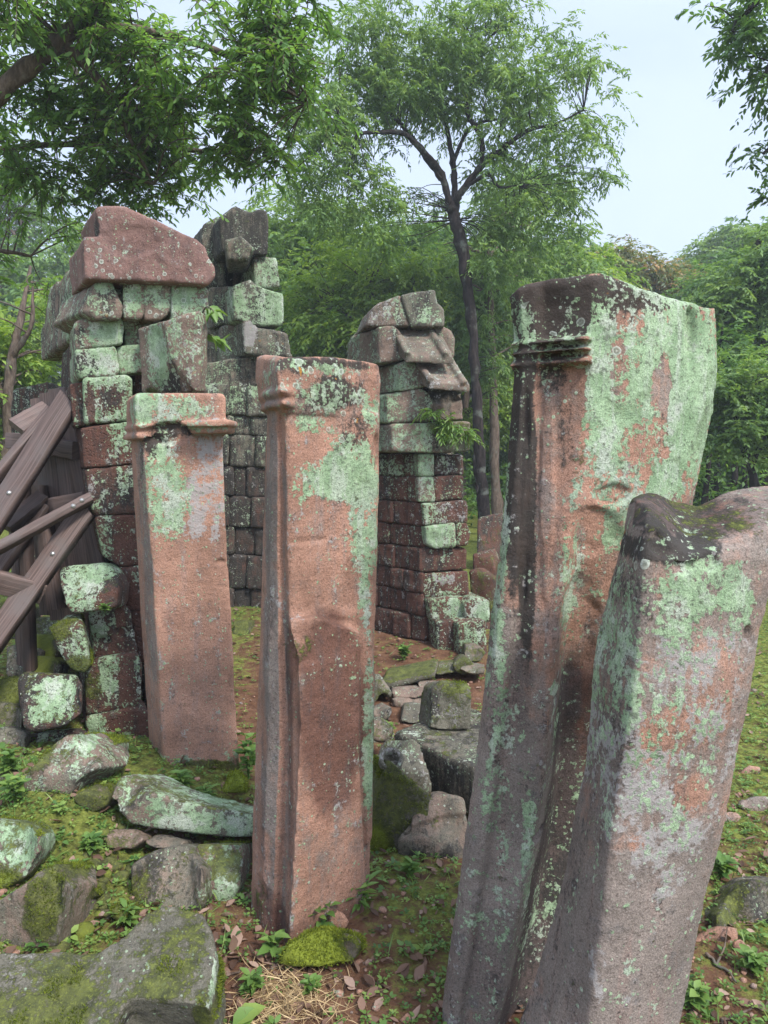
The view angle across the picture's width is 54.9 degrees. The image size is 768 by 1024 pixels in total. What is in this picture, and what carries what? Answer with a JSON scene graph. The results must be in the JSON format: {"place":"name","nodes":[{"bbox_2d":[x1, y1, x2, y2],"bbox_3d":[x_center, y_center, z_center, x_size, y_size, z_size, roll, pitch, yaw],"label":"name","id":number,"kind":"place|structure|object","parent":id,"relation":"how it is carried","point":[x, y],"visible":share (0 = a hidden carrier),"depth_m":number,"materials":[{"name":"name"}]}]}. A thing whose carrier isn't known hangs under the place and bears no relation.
{"place":"outdoors","nodes":[
{"label":"outdoors","id":0,"kind":"place"},
{"bbox_2d":[0,472,767,1023],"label":"ground","id":1,"kind":"structure","parent":0,"point":[248,664],"depth_m":2.84,"materials":[{"name":"plant"}]},
{"bbox_2d":[0,676,19,702],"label":"mossy stone","id":2,"kind":"object","parent":1,"relation":"on","point":[9,689],"visible":0.45,"depth_m":4.22,"materials":[{"name":"green stone"}]},
{"bbox_2d":[0,742,20,772],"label":"seedling","id":3,"kind":"object","parent":1,"relation":"on","point":[8,759],"visible":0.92,"depth_m":3.28,"materials":[{"name":"green plant"}]},
{"bbox_2d":[0,701,23,728],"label":"mossy stone","id":4,"kind":"object","parent":1,"relation":"on","point":[10,714],"visible":0.3,"depth_m":4.04,"materials":[{"name":"grey stone"}]},
{"bbox_2d":[0,726,30,750],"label":"mossy stone","id":5,"kind":"object","parent":1,"relation":"on","point":[14,734],"visible":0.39,"depth_m":3.85,"materials":[{"name":"grey stone"}]},
{"bbox_2d":[0,772,31,804],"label":"seedling","id":6,"kind":"object","parent":1,"relation":"on","point":[14,783],"visible":0.99,"depth_m":2.94,"materials":[{"name":"green plant"}]},
{"bbox_2d":[6,645,44,676],"bbox_3d":[-2.270,0.951,4.738,0.246,0.233,0.546,-1,5,-16],"label":"mossy stone","id":7,"kind":"object","parent":1,"relation":"on","point":[13,668],"visible":0.39,"depth_m":4.57,"materials":[{"name":"grey stone"}]},
{"bbox_2d":[36,616,57,634],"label":"mossy stone","id":8,"kind":"object","parent":7,"relation":"on","point":[44,624],"visible":0.16,"depth_m":5.02,"materials":[{"name":"grey stone"}]},
{"bbox_2d":[37,634,62,657],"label":"mossy stone","id":9,"kind":"object","parent":7,"relation":"on","point":[46,643],"visible":0.23,"depth_m":4.69,"materials":[{"name":"green stone"}]},
{"bbox_2d":[0,813,59,887],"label":"fallen block","id":10,"kind":"object","parent":1,"relation":"on","point":[27,846],"depth_m":2.60,"materials":[{"name":"green stone"}]},
{"bbox_2d":[0,265,63,459],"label":"light green tree","id":11,"kind":"object","parent":1,"relation":"on","point":[16,369],"visible":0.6,"depth_m":9.51,"materials":[{"name":"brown plant"}]},
{"bbox_2d":[4,286,61,385],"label":"forest tree","id":12,"kind":"object","parent":1,"relation":"on","point":[35,340],"visible":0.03,"depth_m":22.48,"materials":[{"name":"green plant"}]},
{"bbox_2d":[11,382,60,561],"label":"ruined wall","id":13,"kind":"structure","parent":1,"relation":"on","point":[22,396],"depth_m":7.13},
{"bbox_2d":[0,157,84,383],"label":"forest tree","id":14,"kind":"object","parent":1,"relation":"on","point":[60,266],"visible":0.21,"depth_m":26.39,"materials":[{"name":"green plant"}]},
{"bbox_2d":[23,656,68,673],"bbox_3d":[-2.070,0.989,4.539,0.246,0.253,0.540,-1,5,-16],"label":"mossy stone","id":15,"kind":"object","parent":1,"relation":"on","point":[49,664],"visible":0.29,"depth_m":4.42,"materials":[{"name":"green stone"}]},
{"bbox_2d":[0,859,97,947],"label":"fallen block","id":16,"kind":"object","parent":1,"relation":"on","point":[52,905],"depth_m":2.38,"materials":[{"name":"grey stone"}]},
{"bbox_2d":[0,387,107,671],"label":"timber prop","id":17,"kind":"object","parent":1,"relation":"on","point":[47,516],"visible":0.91,"depth_m":4.13,"materials":[{"name":"wood"}]},
{"bbox_2d":[30,728,87,741],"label":"fallen block","id":18,"kind":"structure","parent":1,"relation":"on","point":[56,734],"depth_m":3.87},
{"bbox_2d":[18,672,82,731],"bbox_3d":[-1.741,0.984,3.856,0.296,0.333,0.584,-2,5,-26],"label":"fallen block","id":19,"kind":"object","parent":18,"relation":"on","point":[50,700],"depth_m":3.71,"materials":[{"name":"stone"}]},
{"bbox_2d":[49,613,94,672],"bbox_3d":[-1.662,0.703,3.954,0.218,0.329,0.421,-2,5,-20],"label":"fallen block","id":20,"kind":"object","parent":19,"relation":"on","point":[71,639],"depth_m":3.79,"materials":[{"name":"stone"}]},
{"bbox_2d":[60,563,128,612],"bbox_3d":[-1.574,0.409,4.011,0.391,0.276,0.374,0,5,0],"label":"fallen block","id":21,"kind":"object","parent":20,"relation":"on","point":[88,587],"depth_m":3.89,"materials":[{"name":"stone"}]},
{"bbox_2d":[24,733,129,793],"bbox_3d":[-1.330,1.175,3.238,0.372,0.437,0.397,0,5,0],"label":"fallen block","id":22,"kind":"object","parent":1,"relation":"on","point":[68,764],"depth_m":3.12,"materials":[{"name":"grey stone"}]},
{"bbox_2d":[78,830,104,854],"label":"seedling","id":23,"kind":"object","parent":1,"relation":"on","point":[90,842],"visible":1,"depth_m":2.81,"materials":[{"name":"green plant"}]},
{"bbox_2d":[74,780,117,811],"bbox_3d":[-1.200,1.207,3.138,0.158,0.173,0.287,0,5,0],"label":"rubble stone","id":24,"kind":"object","parent":1,"relation":"on","point":[96,797],"visible":0.83,"depth_m":3.01,"materials":[{"name":"green stone"}]},
{"bbox_2d":[84,732,128,751],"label":"fallen block","id":25,"kind":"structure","parent":1,"relation":"on","point":[120,739],"depth_m":3.51,"materials":[{"name":"plant"}]},
{"bbox_2d":[44,779,177,952],"bbox_3d":[-0.993,1.302,2.781,0.535,0.305,1.180,-2,5,-22],"label":"moss","id":26,"kind":"object","parent":1,"relation":"on","point":[85,928],"visible":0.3,"depth_m":2.73,"materials":[{"name":"green plant"}]},
{"bbox_2d":[0,906,227,1023],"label":"fallen slab","id":27,"kind":"object","parent":1,"relation":"on","point":[163,965],"depth_m":2.00,"materials":[{"name":"grey stone"}]},
{"bbox_2d":[109,898,141,920],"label":"seedling","id":28,"kind":"object","parent":1,"relation":"on","point":[116,907],"visible":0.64,"depth_m":2.54,"materials":[{"name":"green plant"}]},
{"bbox_2d":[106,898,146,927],"bbox_3d":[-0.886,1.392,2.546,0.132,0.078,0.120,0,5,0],"label":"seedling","id":29,"kind":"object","parent":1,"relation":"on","point":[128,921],"visible":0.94,"depth_m":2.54,"materials":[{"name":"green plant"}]},
{"bbox_2d":[41,206,214,736],"bbox_3d":[-1.585,-0.085,4.686,0.871,3.126,2.004,-3,5,-29],"label":"ruined gateway","id":30,"kind":"object","parent":1,"relation":"on","point":[128,274],"visible":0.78,"depth_m":4.00,"materials":[{"name":"brown stone"}]},
{"bbox_2d":[104,828,153,849],"bbox_3d":[-1.028,1.324,3.007,0.193,0.126,0.259,0,5,0],"label":"rubble stone","id":31,"kind":"object","parent":1,"relation":"on","point":[130,838],"visible":0.75,"depth_m":2.92,"materials":[{"name":"brown stone"}]},
{"bbox_2d":[129,843,211,910],"bbox_3d":[-0.782,1.437,2.858,0.310,0.354,0.392,0,5,0],"label":"fallen block","id":32,"kind":"object","parent":1,"relation":"on","point":[178,875],"depth_m":2.72,"materials":[{"name":"grey stone"}]},
{"bbox_2d":[146,834,194,847],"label":"rubble stone","id":33,"kind":"object","parent":1,"relation":"on","point":[161,841],"visible":0.77,"depth_m":2.93,"materials":[{"name":"grey stone"}]},
{"bbox_2d":[0,0,362,306],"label":"overhanging tree","id":34,"kind":"object","parent":1,"relation":"on","point":[152,120],"visible":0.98,"depth_m":5.11,"materials":[{"name":"green plant"}]},
{"bbox_2d":[123,393,239,771],"bbox_3d":[-1.009,0.457,3.639,0.620,2.051,0.429,0,5,0],"label":"door jamb","id":35,"kind":"object","parent":1,"relation":"on","point":[176,439],"depth_m":3.52,"materials":[{"name":"red stone"}]},
{"bbox_2d":[138,311,207,392],"bbox_3d":[-1.097,-0.814,3.855,0.506,0.400,0.232,3,6,33],"label":"broken fragment","id":36,"kind":"object","parent":35,"relation":"on","point":[173,355],"visible":0.91,"depth_m":3.74,"materials":[{"name":"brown stone"}]},
{"bbox_2d":[202,305,227,322],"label":"leafy sprig","id":37,"kind":"object","parent":36,"relation":"attached to","point":[213,312],"visible":0.93,"depth_m":3.73,"materials":[{"name":"green plant"}]},
{"bbox_2d":[168,769,195,786],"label":"seedling","id":38,"kind":"object","parent":1,"relation":"on","point":[181,776],"visible":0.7,"depth_m":3.35,"materials":[{"name":"green plant"}]},
{"bbox_2d":[112,774,252,836],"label":"fallen beam","id":39,"kind":"structure","parent":1,"relation":"on","point":[159,801],"depth_m":2.96,"materials":[{"name":"grey stone"}]},
{"bbox_2d":[196,839,252,900],"bbox_3d":[-0.634,1.455,2.903,0.201,0.354,0.350,0,5,0],"label":"fallen block","id":40,"kind":"object","parent":1,"relation":"on","point":[228,862],"depth_m":2.81,"materials":[{"name":"green stone"}]},
{"bbox_2d":[221,769,250,793],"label":"mossy stone","id":41,"kind":"object","parent":1,"relation":"on","point":[236,781],"visible":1,"depth_m":3.32,"materials":[{"name":"green stone"}]},
{"bbox_2d":[194,206,291,607],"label":"ruined tower","id":42,"kind":"structure","parent":1,"relation":"on","point":[243,285],"depth_m":7.27,"materials":[{"name":"grey stone"}]},
{"bbox_2d":[233,620,254,634],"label":"mossy stone","id":43,"kind":"object","parent":1,"relation":"on","point":[242,627],"visible":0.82,"depth_m":6.41,"materials":[{"name":"green stone"}]},
{"bbox_2d":[233,732,255,779],"bbox_3d":[-0.647,1.174,3.569,0.141,0.231,0.152,-3,5,-29],"label":"seedling","id":44,"kind":"object","parent":1,"relation":"on","point":[249,751],"visible":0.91,"depth_m":3.56,"materials":[{"name":"green plant"}]},
{"bbox_2d":[223,1003,265,1023],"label":"seedling","id":45,"kind":"object","parent":1,"relation":"on","point":[252,1011],"visible":1,"depth_m":2.12,"materials":[{"name":"green plant"}]},
{"bbox_2d":[238,966,266,995],"bbox_3d":[-0.406,1.445,2.268,0.090,0.076,0.101,0,5,0],"label":"seedling","id":46,"kind":"object","parent":1,"relation":"on","point":[252,982],"visible":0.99,"depth_m":2.26,"materials":[{"name":"green plant"}]},
{"bbox_2d":[254,929,290,957],"bbox_3d":[-0.358,1.422,2.427,0.130,0.087,0.119,-2,5,-18],"label":"seedling","id":47,"kind":"object","parent":1,"relation":"on","point":[277,937],"visible":0.98,"depth_m":2.42,"materials":[{"name":"green plant"}]},
{"bbox_2d":[223,948,389,1023],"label":"dry grass","id":48,"kind":"structure","parent":1,"relation":"on","point":[290,995],"depth_m":2.24,"materials":[{"name":"plant"}]},
{"bbox_2d":[274,265,343,356],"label":"forest tree","id":49,"kind":"object","parent":1,"relation":"on","point":[285,317],"visible":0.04,"depth_m":15.40,"materials":[{"name":"green plant"}]},
{"bbox_2d":[233,170,386,356],"bbox_3d":[-2.039,-3.773,17.475,4.765,8.157,4.716,0,5,0],"label":"green tree","id":50,"kind":"object","parent":1,"relation":"on","point":[287,249],"visible":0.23,"depth_m":16.48,"materials":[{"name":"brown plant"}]},
{"bbox_2d":[300,973,322,994],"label":"seedling","id":51,"kind":"object","parent":1,"relation":"on","point":[312,979],"visible":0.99,"depth_m":2.27,"materials":[{"name":"green plant"}]},
{"bbox_2d":[251,355,379,942],"bbox_3d":[-0.235,0.585,2.643,0.472,2.264,0.388,-4,6,-37],"label":"door jamb","id":52,"kind":"object","parent":1,"relation":"on","point":[312,819],"depth_m":2.49,"materials":[{"name":"red stone"}]},
{"bbox_2d":[278,924,369,968],"bbox_3d":[-0.190,1.426,2.451,0.300,0.189,0.259,0,5,0],"label":"mossy stone","id":53,"kind":"object","parent":1,"relation":"on","point":[316,946],"visible":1,"depth_m":2.37,"materials":[{"name":"green stone"}]},
{"bbox_2d":[308,901,341,926],"bbox_3d":[-0.211,1.391,2.526,0.125,0.129,0.102,-4,6,-40],"label":"seedling","id":54,"kind":"object","parent":1,"relation":"on","point":[324,922],"visible":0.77,"depth_m":2.51,"materials":[{"name":"green plant"}]},
{"bbox_2d":[345,870,381,913],"bbox_3d":[-0.087,1.359,2.624,0.143,0.131,0.141,1,5,12],"label":"seedling","id":55,"kind":"object","parent":1,"relation":"on","point":[363,902],"visible":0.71,"depth_m":2.61,"materials":[{"name":"green plant"}]},
{"bbox_2d":[275,226,464,358],"bbox_3d":[-0.451,-2.702,14.853,4.417,5.645,3.780,0,5,0],"label":"yellow green tree","id":56,"kind":"object","parent":1,"relation":"on","point":[333,323],"visible":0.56,"depth_m":14.16,"materials":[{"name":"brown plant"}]},
{"bbox_2d":[0,196,759,492],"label":"woodland","id":57,"kind":"object","parent":1,"relation":"on","point":[17,292],"depth_m":25.65,"materials":[{"name":"green plant"}]},
{"bbox_2d":[374,703,391,719],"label":"rubble stone","id":58,"kind":"object","parent":1,"relation":"on","point":[383,710],"visible":0.68,"depth_m":4.53,"materials":[{"name":"grey stone"}]},
{"bbox_2d":[0,608,767,1023],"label":"leaf litter","id":59,"kind":"object","parent":1,"relation":"on","point":[348,980],"visible":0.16,"depth_m":2.41,"materials":[{"name":"plant"}]},
{"bbox_2d":[0,611,767,1023],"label":"pebbles","id":60,"kind":"object","parent":1,"relation":"on","point":[384,911],"visible":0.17,"depth_m":2.46,"materials":[{"name":"red stone"}]},
{"bbox_2d":[374,717,393,742],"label":"rubble stone","id":61,"kind":"object","parent":1,"relation":"on","point":[383,730],"visible":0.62,"depth_m":3.84,"materials":[{"name":"grey stone"}]},
{"bbox_2d":[375,674,392,700],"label":"fallen block","id":62,"kind":"object","parent":1,"relation":"on","point":[382,688],"depth_m":4.91,"materials":[{"name":"grey stone"}]},
{"bbox_2d":[0,562,767,1023],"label":"ground cover","id":63,"kind":"object","parent":1,"relation":"on","point":[692,1016],"visible":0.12,"depth_m":2.69,"materials":[{"name":"green plant"}]},
{"bbox_2d":[353,207,445,308],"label":"forest tree","id":64,"kind":"object","parent":1,"relation":"on","point":[389,228],"depth_m":20.90,"materials":[{"name":"green plant"}]},
{"bbox_2d":[370,747,431,850],"bbox_3d":[-0.005,1.276,3.228,0.266,0.568,0.472,-2,5,-22],"label":"socket stone","id":65,"kind":"object","parent":1,"relation":"on","point":[401,799],"visible":0.58,"depth_m":3.06,"materials":[{"name":"green stone"}]},
{"bbox_2d":[378,739,431,793],"bbox_3d":[0.073,1.190,3.433,0.144,0.286,0.334,-4,6,-36],"label":"fallen slab","id":66,"kind":"object","parent":1,"relation":"on","point":[414,766],"depth_m":3.35,"materials":[{"name":"grey stone"}]},
{"bbox_2d":[391,685,423,697],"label":"rubble stone","id":67,"kind":"object","parent":1,"relation":"on","point":[412,691],"visible":0.68,"depth_m":4.92,"materials":[{"name":"brown stone"}]},
{"bbox_2d":[400,702,419,722],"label":"fallen block","id":68,"kind":"object","parent":1,"relation":"on","point":[410,711],"depth_m":4.58,"materials":[{"name":"grey stone"}]},
{"bbox_2d":[398,855,421,878],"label":"seedling","id":69,"kind":"object","parent":1,"relation":"on","point":[409,865],"visible":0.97,"depth_m":2.84,"materials":[{"name":"green plant"}]},
{"bbox_2d":[383,659,437,688],"bbox_3d":[0.191,1.177,5.345,0.438,0.209,0.463,0,5,0],"label":"sill stone","id":70,"kind":"object","parent":1,"relation":"on","point":[406,674],"visible":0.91,"depth_m":5.18,"materials":[{"name":"green stone"}]},
{"bbox_2d":[347,290,489,653],"bbox_3d":[0.232,-0.270,6.335,0.915,3.055,1.472,-1,5,-17],"label":"stepped ruin","id":71,"kind":"object","parent":1,"relation":"on","point":[405,343],"visible":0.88,"depth_m":6.00,"materials":[{"name":"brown stone"}]},
{"bbox_2d":[409,408,484,449],"bbox_3d":[0.494,-0.646,5.819,0.603,0.343,0.301,0,5,0],"label":"ledge fern","id":72,"kind":"object","parent":71,"relation":"on","point":[446,430],"visible":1,"depth_m":5.78,"materials":[{"name":"green plant"}]},
{"bbox_2d":[397,791,466,858],"bbox_3d":[0.217,1.366,3.209,0.324,0.346,0.382,0,5,0],"label":"fallen block","id":73,"kind":"object","parent":1,"relation":"on","point":[440,828],"depth_m":3.06,"materials":[{"name":"grey stone"}]},
{"bbox_2d":[395,708,480,815],"bbox_3d":[0.418,1.230,3.651,0.563,0.299,0.645,-4,6,-39],"label":"fallen slab","id":74,"kind":"object","parent":1,"relation":"on","point":[449,756],"depth_m":3.45,"materials":[{"name":"grey stone"}]},
{"bbox_2d":[419,678,471,729],"bbox_3d":[0.310,0.984,3.787,0.258,0.282,0.270,0,5,0],"label":"fallen block","id":75,"kind":"object","parent":74,"relation":"on","point":[445,704],"depth_m":3.69,"materials":[{"name":"grey stone"}]},
{"bbox_2d":[377,215,504,406],"bbox_3d":[1.368,-3.969,19.643,4.762,7.688,4.617,2,5,26],"label":"forest tree","id":76,"kind":"object","parent":1,"relation":"on","point":[437,237],"visible":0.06,"depth_m":18.69,"materials":[{"name":"green plant"}]},
{"bbox_2d":[436,660,455,674],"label":"fallen block","id":77,"kind":"object","parent":1,"relation":"on","point":[444,667],"depth_m":5.38,"materials":[{"name":"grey stone"}]},
{"bbox_2d":[257,0,641,517],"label":"slender tree","id":78,"kind":"object","parent":1,"relation":"on","point":[431,79],"visible":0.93,"depth_m":11.61,"materials":[{"name":"green plant"}]},
{"bbox_2d":[452,654,473,674],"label":"rubble stone","id":79,"kind":"object","parent":1,"relation":"on","point":[460,661],"visible":0.8,"depth_m":5.32,"materials":[{"name":"grey stone"}]},
{"bbox_2d":[460,662,484,674],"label":"rubble stone","id":80,"kind":"object","parent":1,"relation":"on","point":[477,669],"visible":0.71,"depth_m":5.25,"materials":[{"name":"grey stone"}]},
{"bbox_2d":[462,642,484,661],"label":"rubble stone","id":81,"kind":"object","parent":1,"relation":"on","point":[473,652],"visible":0.85,"depth_m":5.56,"materials":[{"name":"grey stone"}]},
{"bbox_2d":[440,292,513,499],"bbox_3d":[2.032,-2.693,17.931,4.333,5.457,4.070,0,5,-2],"label":"forest tree","id":82,"kind":"object","parent":1,"relation":"on","point":[504,414],"visible":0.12,"depth_m":17.25,"materials":[{"name":"green plant"}]},
{"bbox_2d":[444,295,513,518],"bbox_3d":[1.813,-1.685,13.993,1.488,4.656,1.361,-2,5,-21],"label":"thin sapling","id":83,"kind":"object","parent":1,"relation":"on","point":[484,327],"visible":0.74,"depth_m":13.79,"materials":[{"name":"green plant"}]},
{"bbox_2d":[469,568,495,620],"bbox_3d":[0.922,0.752,6.775,0.260,0.501,0.504,1,5,15],"label":"rubble stone","id":84,"kind":"object","parent":1,"relation":"on","point":[482,582],"visible":0.41,"depth_m":6.58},
{"bbox_2d":[473,549,498,574],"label":"rubble stone","id":85,"kind":"object","parent":84,"relation":"on","point":[487,559],"visible":0.41,"depth_m":6.87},
{"bbox_2d":[407,201,567,513],"bbox_3d":[2.011,-2.786,14.996,3.499,6.728,3.015,0,5,0],"label":"weeping tree","id":86,"kind":"object","parent":1,"relation":"on","point":[503,321],"visible":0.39,"depth_m":14.54,"materials":[{"name":"green plant"}]},
{"bbox_2d":[477,513,502,556],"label":"rubble stone","id":87,"kind":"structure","parent":1,"relation":"on","point":[489,528],"depth_m":9.72,"materials":[{"name":"stone"}]},
{"bbox_2d":[432,152,613,374],"bbox_3d":[3.412,-4.437,18.580,4.569,9.001,4.579,0,5,-4],"label":"forest tree","id":88,"kind":"object","parent":1,"relation":"on","point":[566,270],"visible":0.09,"depth_m":17.61,"materials":[{"name":"green plant"}]},
{"bbox_2d":[442,273,716,1023],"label":"door jamb","id":89,"kind":"object","parent":1,"relation":"on","point":[614,384],"depth_m":2.03,"materials":[{"name":"red stone"}]},
{"bbox_2d":[530,223,651,289],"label":"forest tree","id":90,"kind":"object","parent":1,"relation":"on","point":[605,260],"visible":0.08,"depth_m":19.84,"materials":[{"name":"green plant"}]},
{"bbox_2d":[455,441,767,525],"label":"undergrowth","id":91,"kind":"object","parent":1,"relation":"on","point":[724,471],"visible":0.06,"depth_m":15.46,"materials":[{"name":"green plant"}]},
{"bbox_2d":[585,234,699,297],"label":"rust tipped tree","id":92,"kind":"object","parent":1,"relation":"on","point":[659,277],"visible":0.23,"depth_m":22.64,"materials":[{"name":"green plant"}]},
{"bbox_2d":[520,486,767,1023],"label":"leaning slab","id":93,"kind":"structure","parent":1,"relation":"on","point":[677,638],"depth_m":1.60,"materials":[{"name":"grey stone"}]},
{"bbox_2d":[647,255,707,302],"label":"rust tipped tree","id":94,"kind":"object","parent":1,"relation":"on","point":[686,262],"visible":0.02,"depth_m":24.40,"materials":[{"name":"green plant"}]},
{"bbox_2d":[684,980,711,1010],"bbox_3d":[0.932,1.454,2.222,0.112,0.080,0.098,-1,5,-16],"label":"seedling","id":95,"kind":"object","parent":1,"relation":"on","point":[696,989],"visible":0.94,"depth_m":2.21,"materials":[{"name":"green plant"}]},
{"bbox_2d":[659,237,761,491],"bbox_3d":[9.786,-3.826,20.670,4.780,7.362,4.634,-1,5,-13],"label":"forest tree","id":96,"kind":"object","parent":1,"relation":"on","point":[691,285],"visible":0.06,"depth_m":20.17,"materials":[{"name":"green plant"}]},
{"bbox_2d":[696,926,737,942],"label":"rubble stone","id":97,"kind":"object","parent":1,"relation":"on","point":[719,935],"visible":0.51,"depth_m":2.52,"materials":[{"name":"pink stone"}]},
{"bbox_2d":[669,215,767,466],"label":"hazy tree","id":98,"kind":"object","parent":1,"relation":"on","point":[712,243],"visible":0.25,"depth_m":30.37,"materials":[{"name":"green plant"}]},
{"bbox_2d":[674,0,767,222],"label":"overhanging tree","id":99,"kind":"object","parent":1,"relation":"on","point":[746,21],"visible":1,"depth_m":7.79,"materials":[{"name":"green plant"}]},
{"bbox_2d":[679,216,767,485],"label":"dark tree","id":100,"kind":"object","parent":1,"relation":"on","point":[735,295],"visible":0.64,"depth_m":14.35,"materials":[{"name":"green plant"}]},
{"bbox_2d":[713,851,739,879],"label":"seedling","id":101,"kind":"object","parent":1,"relation":"on","point":[722,867],"visible":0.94,"depth_m":2.87,"materials":[{"name":"green plant"}]},
{"bbox_2d":[701,315,767,503],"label":"forest tree","id":102,"kind":"object","parent":1,"relation":"on","point":[725,341],"visible":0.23,"depth_m":13.57,"materials":[{"name":"green plant"}]},
{"bbox_2d":[703,344,767,487],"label":"bright understorey tree","id":103,"kind":"object","parent":1,"relation":"on","point":[741,399],"visible":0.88,"depth_m":11.16,"materials":[{"name":"green plant"}]},
{"bbox_2d":[704,876,767,927],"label":"mossy stone","id":104,"kind":"object","parent":1,"relation":"on","point":[746,897],"visible":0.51,"depth_m":2.65,"materials":[{"name":"grey stone"}]},
{"bbox_2d":[732,943,767,976],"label":"seedling","id":105,"kind":"object","parent":1,"relation":"on","point":[753,960],"visible":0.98,"depth_m":2.37,"materials":[{"name":"green plant"}]},
{"bbox_2d":[737,796,767,810],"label":"rubble stone","id":106,"kind":"object","parent":1,"relation":"on","point":[754,803],"visible":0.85,"depth_m":3.43,"materials":[{"name":"grey stone"}]},
{"bbox_2d":[0,0,767,373],"label":"sky","id":107,"kind":"structure","parent":0,"point":[675,158],"materials":[{"name":"white"}]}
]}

